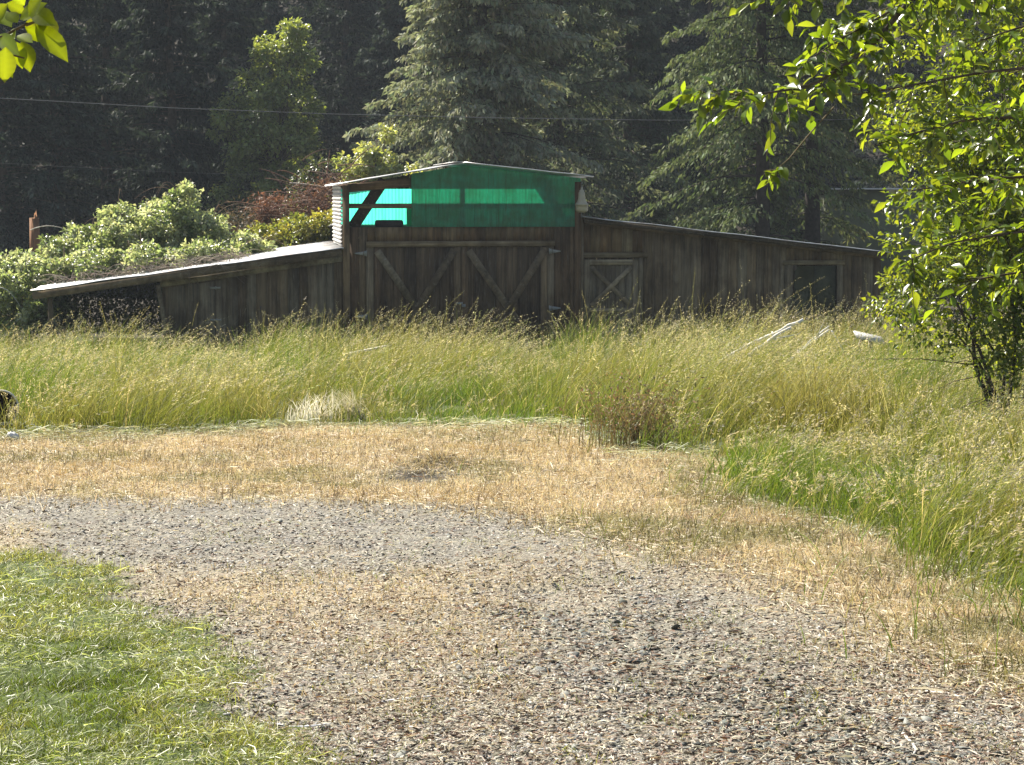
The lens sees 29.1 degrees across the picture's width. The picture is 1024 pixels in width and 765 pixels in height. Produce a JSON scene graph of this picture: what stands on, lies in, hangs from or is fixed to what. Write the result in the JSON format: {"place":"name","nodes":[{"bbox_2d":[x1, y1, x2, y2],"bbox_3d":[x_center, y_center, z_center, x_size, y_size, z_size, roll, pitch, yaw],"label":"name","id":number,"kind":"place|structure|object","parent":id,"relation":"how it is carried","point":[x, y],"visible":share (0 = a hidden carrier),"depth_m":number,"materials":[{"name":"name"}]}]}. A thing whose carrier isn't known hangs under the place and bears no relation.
{"place":"outdoors","nodes":[
{"label":"outdoors","id":0,"kind":"place"},
{"bbox_2d":[0,390,18,424],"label":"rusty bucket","id":1,"kind":"object","parent":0,"point":[8,394],"visible":0.69,"depth_m":21.47,"materials":[{"name":"metal"}]},
{"bbox_2d":[1,98,934,119],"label":"overhead wire","id":2,"kind":"object","parent":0,"point":[355,114],"visible":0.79,"depth_m":53.66,"materials":[{"name":"metal"}]},
{"bbox_2d":[0,267,1023,678],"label":"tall grass","id":3,"kind":"structure","parent":0,"point":[866,407],"depth_m":21.20,"materials":[{"name":"green plant"}]},
{"bbox_2d":[0,0,1023,764],"bbox_3d":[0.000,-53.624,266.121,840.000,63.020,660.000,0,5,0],"label":"ground","id":4,"kind":"structure","parent":0,"point":[374,532],"depth_m":10.42,"materials":[{"name":"soil"}]},
{"bbox_2d":[6,431,18,440],"bbox_3d":[-4.888,0.531,19.291,0.144,0.112,0.086,0,5,0],"label":"white rock","id":5,"kind":"object","parent":4,"relation":"on","point":[10,434],"visible":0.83,"depth_m":19.26,"materials":[{"name":"white stone"}]},
{"bbox_2d":[0,0,67,82],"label":"hazel tree","id":6,"kind":"object","parent":4,"relation":"on","point":[41,25],"visible":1,"depth_m":3.25,"materials":[{"name":"green plant"}]},
{"bbox_2d":[29,212,39,259],"bbox_3d":[-13.539,-3.463,55.923,0.336,2.864,0.320,0,5,0],"label":"broken snag","id":7,"kind":"object","parent":4,"relation":"on","point":[34,223],"visible":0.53,"depth_m":55.74,"materials":[{"name":"brown wood"}]},
{"bbox_2d":[0,0,101,260],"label":"conifer tree","id":8,"kind":"object","parent":4,"relation":"on","point":[10,235],"visible":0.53,"depth_m":69.17,"materials":[{"name":"green plant"}]},
{"bbox_2d":[10,0,132,185],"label":"conifer tree","id":9,"kind":"object","parent":4,"relation":"on","point":[86,25],"visible":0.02,"depth_m":98.71,"materials":[{"name":"green plant"}]},
{"bbox_2d":[0,0,159,289],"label":"conifer tree","id":10,"kind":"object","parent":4,"relation":"on","point":[53,79],"visible":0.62,"depth_m":70.53,"materials":[{"name":"green plant"}]},
{"bbox_2d":[19,0,217,243],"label":"conifer tree","id":11,"kind":"object","parent":4,"relation":"on","point":[97,31],"visible":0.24,"depth_m":78.83,"materials":[{"name":"green plant"}]},
{"bbox_2d":[33,0,207,202],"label":"conifer tree","id":12,"kind":"object","parent":4,"relation":"on","point":[178,20],"visible":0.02,"depth_m":96.42,"materials":[{"name":"green plant"}]},
{"bbox_2d":[0,178,290,346],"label":"bramble thicket","id":13,"kind":"object","parent":4,"relation":"on","point":[154,235],"visible":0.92,"depth_m":42.32,"materials":[{"name":"green plant"}]},
{"bbox_2d":[72,0,248,283],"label":"conifer tree","id":14,"kind":"object","parent":4,"relation":"on","point":[180,94],"visible":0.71,"depth_m":74.80,"materials":[{"name":"green plant"}]},
{"bbox_2d":[133,0,294,56],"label":"conifer tree","id":15,"kind":"object","parent":4,"relation":"on","point":[279,4],"visible":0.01,"depth_m":111.59,"materials":[{"name":"green plant"}]},
{"bbox_2d":[152,0,296,231],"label":"conifer tree","id":16,"kind":"object","parent":4,"relation":"on","point":[221,44],"visible":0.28,"depth_m":80.79,"materials":[{"name":"green plant"}]},
{"bbox_2d":[199,17,327,237],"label":"alder tree","id":17,"kind":"object","parent":4,"relation":"on","point":[271,142],"visible":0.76,"depth_m":72.83,"materials":[{"name":"green plant"}]},
{"bbox_2d":[194,0,340,227],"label":"conifer tree","id":18,"kind":"object","parent":4,"relation":"on","point":[266,6],"visible":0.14,"depth_m":90.42,"materials":[{"name":"green plant"}]},
{"bbox_2d":[198,145,374,243],"bbox_3d":[-5.425,-3.617,48.871,5.743,4.536,3.576,1,6,10],"label":"brush pile","id":19,"kind":"object","parent":4,"relation":"on","point":[269,213],"visible":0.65,"depth_m":48.44,"materials":[{"name":"plant"}]},
{"bbox_2d":[237,207,342,304],"bbox_3d":[-5.247,-2.644,46.466,3.382,3.028,1.780,0,5,0],"label":"yellow shrub","id":20,"kind":"object","parent":4,"relation":"on","point":[297,229],"visible":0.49,"depth_m":45.99,"materials":[{"name":"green plant"}]},
{"bbox_2d":[263,722,330,727],"bbox_3d":[-0.802,1.278,7.358,0.255,0.020,0.050,-1,5,-8],"label":"fallen stick","id":21,"kind":"object","parent":4,"relation":"on","point":[282,725],"visible":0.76,"depth_m":7.35,"materials":[{"name":"beige wood"}]},
{"bbox_2d":[279,153,355,219],"bbox_3d":[-5.764,-4.642,59.901,2.800,4.662,2.065,0,5,0],"label":"leafy shrub","id":22,"kind":"object","parent":4,"relation":"on","point":[303,178],"visible":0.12,"depth_m":59.42,"materials":[{"name":"green plant"}]},
{"bbox_2d":[285,386,353,420],"bbox_3d":[-2.157,0.227,22.115,0.916,0.456,0.899,0,5,0],"label":"bleached grass clump","id":23,"kind":"object","parent":4,"relation":"on","point":[317,410],"visible":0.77,"depth_m":22.16,"materials":[{"name":"plant"}]},
{"bbox_2d":[272,0,372,141],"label":"conifer tree","id":24,"kind":"object","parent":4,"relation":"on","point":[322,39],"visible":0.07,"depth_m":102.51,"materials":[{"name":"green plant"}]},
{"bbox_2d":[287,0,391,185],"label":"conifer tree","id":25,"kind":"object","parent":4,"relation":"on","point":[338,69],"visible":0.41,"depth_m":92.56,"materials":[{"name":"green plant"}]},
{"bbox_2d":[313,385,367,420],"bbox_3d":[-1.927,0.234,22.093,0.716,0.426,0.849,0,5,0],"label":"bleached grass clump","id":26,"kind":"object","parent":4,"relation":"on","point":[350,404],"visible":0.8,"depth_m":22.09,"materials":[{"name":"plant"}]},
{"bbox_2d":[345,345,385,366],"bbox_3d":[-2.479,-0.406,33.392,0.933,0.403,0.105,-5,7,-43],"label":"weathered board","id":27,"kind":"object","parent":4,"relation":"on","point":[363,351],"visible":0.21,"depth_m":33.32,"materials":[{"name":"grey wood"}]},
{"bbox_2d":[296,0,437,162],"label":"conifer tree","id":28,"kind":"object","parent":4,"relation":"on","point":[387,6],"visible":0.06,"depth_m":98.10,"materials":[{"name":"green plant"}]},
{"bbox_2d":[326,122,422,203],"bbox_3d":[-3.762,-4.546,54.832,2.799,5.433,1.850,0,5,0],"label":"sapling tree","id":29,"kind":"object","parent":4,"relation":"on","point":[381,162],"visible":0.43,"depth_m":54.42,"materials":[{"name":"green plant"}]},
{"bbox_2d":[349,0,435,176],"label":"conifer tree","id":30,"kind":"object","parent":4,"relation":"on","point":[386,52],"visible":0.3,"depth_m":84.38,"materials":[{"name":"green plant"}]},
{"bbox_2d":[377,696,428,704],"bbox_3d":[-0.421,1.249,7.756,0.237,0.017,0.026,-2,6,-20],"label":"fallen stick","id":31,"kind":"object","parent":4,"relation":"on","point":[399,699],"visible":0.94,"depth_m":7.74,"materials":[{"name":"grey wood"}]},
{"bbox_2d":[8,163,877,175],"bbox_3d":[-4.500,-6.932,61.174,45.209,1.079,0.908,-1,6,-10],"label":"overhead wire","id":32,"kind":"object","parent":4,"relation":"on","point":[292,175],"visible":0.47,"depth_m":60.33,"materials":[{"name":"metal"}]},
{"bbox_2d":[30,162,890,353],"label":"barn","id":33,"kind":"structure","parent":4,"relation":"on","point":[466,236],"depth_m":41.04,"materials":[{"name":"wood"}]},
{"bbox_2d":[168,281,220,351],"bbox_3d":[-6.490,-1.345,40.277,1.057,1.444,0.056,-1,5,-8],"label":"plank door","id":34,"kind":"structure","parent":33,"relation":"in","point":[182,309],"depth_m":40.26,"materials":[{"name":"wood"}]},
{"bbox_2d":[375,220,402,226],"bbox_3d":[-2.572,-3.324,41.206,0.600,0.150,0.600,0,5,0],"label":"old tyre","id":35,"kind":"object","parent":33,"relation":"on","point":[388,223],"visible":0.9,"depth_m":40.95,"materials":[{"name":"rubber"}]},
{"bbox_2d":[355,247,464,349],"bbox_3d":[-2.108,-1.719,40.799,2.290,2.145,0.123,-1,5,-8],"label":"barn door","id":36,"kind":"structure","parent":33,"relation":"in","point":[435,272],"depth_m":40.80,"materials":[{"name":"wood"}]},
{"bbox_2d":[461,247,560,349],"bbox_3d":[-0.009,-1.747,41.099,2.090,2.145,0.114,-1,5,-8],"label":"barn door","id":37,"kind":"structure","parent":33,"relation":"in","point":[501,278],"depth_m":41.06,"materials":[{"name":"wood"}]},
{"bbox_2d":[575,187,588,212],"bbox_3d":[1.473,-3.794,40.913,0.386,0.535,0.282,-10,11,-61],"label":"yard light","id":38,"kind":"object","parent":33,"relation":"attached to","point":[581,204],"visible":1,"depth_m":40.79,"materials":[{"name":"plastic"}]},
{"bbox_2d":[584,259,637,347],"bbox_3d":[2.090,-1.644,41.454,1.150,1.887,0.076,-1,5,-8],"label":"side door","id":39,"kind":"structure","parent":33,"relation":"in","point":[617,279],"depth_m":41.43,"materials":[{"name":"wood"}]},
{"bbox_2d":[782,260,844,335],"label":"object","id":40,"kind":"structure","parent":33,"relation":"in","point":[825,276],"depth_m":42.10,"materials":[{"name":"wood"}]},
{"bbox_2d":[409,4,534,163],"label":"conifer tree","id":41,"kind":"object","parent":4,"relation":"on","point":[489,5],"depth_m":93.29,"materials":[{"name":"green plant"}]},
{"bbox_2d":[342,0,608,246],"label":"silver fir tree","id":42,"kind":"object","parent":4,"relation":"on","point":[468,29],"visible":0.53,"depth_m":65.02,"materials":[{"name":"green plant"}]},
{"bbox_2d":[0,411,1023,764],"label":"dry stubble","id":43,"kind":"object","parent":4,"relation":"on","point":[568,489],"visible":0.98,"depth_m":11.80,"materials":[{"name":"beige plant"}]},
{"bbox_2d":[0,517,1023,764],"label":"lawn grass","id":44,"kind":"structure","parent":4,"relation":"on","point":[40,749],"depth_m":8.01,"materials":[{"name":"green plant"}]},
{"bbox_2d":[468,0,694,225],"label":"fir tree","id":45,"kind":"object","parent":4,"relation":"on","point":[584,142],"visible":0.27,"depth_m":72.52,"materials":[{"name":"green plant"}]},
{"bbox_2d":[535,1,644,220],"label":"conifer tree","id":46,"kind":"object","parent":4,"relation":"on","point":[590,45],"visible":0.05,"depth_m":90.48,"materials":[{"name":"green plant"}]},
{"bbox_2d":[564,0,719,231],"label":"fir tree","id":47,"kind":"object","parent":4,"relation":"on","point":[642,43],"visible":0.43,"depth_m":78.60,"materials":[{"name":"green plant"}]},
{"bbox_2d":[641,205,672,225],"bbox_3d":[4.448,-3.851,59.974,2.434,3.543,2.341,-3,6,-29],"label":"young spruce","id":48,"kind":"object","parent":4,"relation":"on","point":[659,214],"visible":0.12,"depth_m":59.63,"materials":[{"name":"green plant"}]},
{"bbox_2d":[582,0,746,228],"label":"conifer tree","id":49,"kind":"object","parent":4,"relation":"on","point":[678,18],"visible":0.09,"depth_m":88.35,"materials":[{"name":"green plant"}]},
{"bbox_2d":[556,365,778,448],"bbox_3d":[1.473,0.248,18.969,2.117,0.786,1.192,0,5,0],"label":"dock weed","id":50,"kind":"object","parent":4,"relation":"on","point":[624,424],"visible":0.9,"depth_m":18.91,"materials":[{"name":"plant"}]},
{"bbox_2d":[589,0,746,136],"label":"conifer tree","id":51,"kind":"object","parent":4,"relation":"on","point":[684,37],"visible":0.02,"depth_m":101.94,"materials":[{"name":"green plant"}]},
{"bbox_2d":[641,0,793,234],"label":"conifer tree","id":52,"kind":"object","parent":4,"relation":"on","point":[707,7],"visible":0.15,"depth_m":86.76,"materials":[{"name":"green plant"}]},
{"bbox_2d":[688,0,796,124],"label":"conifer tree","id":53,"kind":"object","parent":4,"relation":"on","point":[743,30],"visible":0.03,"depth_m":101.52,"materials":[{"name":"green plant"}]},
{"bbox_2d":[705,318,803,370],"bbox_3d":[3.474,-0.460,29.584,1.818,1.012,0.229,0,5,0],"label":"dead branch","id":54,"kind":"object","parent":4,"relation":"on","point":[790,324],"visible":0.32,"depth_m":29.54,"materials":[{"name":"grey wood"}]},
{"bbox_2d":[619,0,894,268],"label":"spruce tree","id":55,"kind":"object","parent":4,"relation":"on","point":[763,78],"visible":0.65,"depth_m":55.47,"materials":[{"name":"green plant"}]},
{"bbox_2d":[749,326,797,355],"bbox_3d":[3.647,-0.400,29.323,1.358,0.881,0.196,-1,5,-7],"label":"dead branch","id":56,"kind":"object","parent":4,"relation":"on","point":[778,333],"visible":0.2,"depth_m":29.26,"materials":[{"name":"grey wood"}]},
{"bbox_2d":[789,330,829,361],"bbox_3d":[4.467,-0.427,30.512,0.934,0.799,0.222,0,5,0],"label":"dead branch","id":57,"kind":"object","parent":4,"relation":"on","point":[823,333],"visible":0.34,"depth_m":30.56,"materials":[{"name":"grey wood"}]},
{"bbox_2d":[709,0,914,246],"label":"spruce tree","id":58,"kind":"object","parent":4,"relation":"on","point":[811,220],"visible":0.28,"depth_m":58.55,"materials":[{"name":"green plant"}]},
{"bbox_2d":[800,322,829,349],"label":"dead branch","id":59,"kind":"object","parent":4,"relation":"on","point":[819,333],"visible":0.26,"depth_m":31.05,"materials":[{"name":"grey wood"}]},
{"bbox_2d":[741,0,900,199],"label":"conifer tree","id":60,"kind":"object","parent":4,"relation":"on","point":[844,146],"visible":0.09,"depth_m":96.42,"materials":[{"name":"green plant"}]},
{"bbox_2d":[658,0,1023,323],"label":"leafy tree","id":61,"kind":"object","parent":4,"relation":"on","point":[891,15],"visible":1,"depth_m":8.95,"materials":[{"name":"green plant"}]},
{"bbox_2d":[853,331,884,365],"bbox_3d":[5.707,-0.457,31.635,0.547,0.760,0.376,0,5,0],"label":"pale board","id":62,"kind":"object","parent":4,"relation":"on","point":[865,337],"visible":0.29,"depth_m":31.59,"materials":[{"name":"grey wood"}]},
{"bbox_2d":[820,188,959,293],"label":"garden shed","id":63,"kind":"structure","parent":4,"relation":"on","point":[871,194],"depth_m":65.80,"materials":[{"name":"wood"}]},
{"bbox_2d":[843,1,965,261],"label":"conifer tree","id":64,"kind":"object","parent":4,"relation":"on","point":[900,69],"visible":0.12,"depth_m":84.70,"materials":[{"name":"green plant"}]},
{"bbox_2d":[859,0,1023,431],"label":"tall shrub","id":65,"kind":"object","parent":4,"relation":"on","point":[1012,354],"visible":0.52,"depth_m":18.29,"materials":[{"name":"green plant"}]},
{"bbox_2d":[926,690,962,696],"bbox_3d":[1.726,1.242,7.853,0.025,0.025,0.178,-5,7,-41],"label":"fallen stick","id":66,"kind":"object","parent":4,"relation":"on","point":[943,693],"visible":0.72,"depth_m":7.87,"materials":[{"name":"brown wood"}]},
{"bbox_2d":[894,0,1023,270],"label":"conifer tree","id":67,"kind":"object","parent":4,"relation":"on","point":[976,28],"visible":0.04,"depth_m":86.37,"materials":[{"name":"green plant"}]},
{"bbox_2d":[978,38,1023,255],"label":"conifer tree","id":68,"kind":"object","parent":4,"relation":"on","point":[1012,149],"visible":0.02,"depth_m":82.97,"materials":[{"name":"green plant"}]},
{"bbox_2d":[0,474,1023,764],"bbox_3d":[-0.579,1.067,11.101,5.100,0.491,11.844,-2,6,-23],"label":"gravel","id":69,"kind":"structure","parent":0,"point":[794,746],"depth_m":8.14,"materials":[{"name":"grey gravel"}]},
{"bbox_2d":[903,732,916,754],"bbox_3d":[1.422,1.290,7.025,0.030,0.021,0.307,0,5,4],"label":"fallen stick","id":70,"kind":"object","parent":69,"relation":"on","point":[913,744],"visible":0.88,"depth_m":7.00,"materials":[{"name":"brown wood"}]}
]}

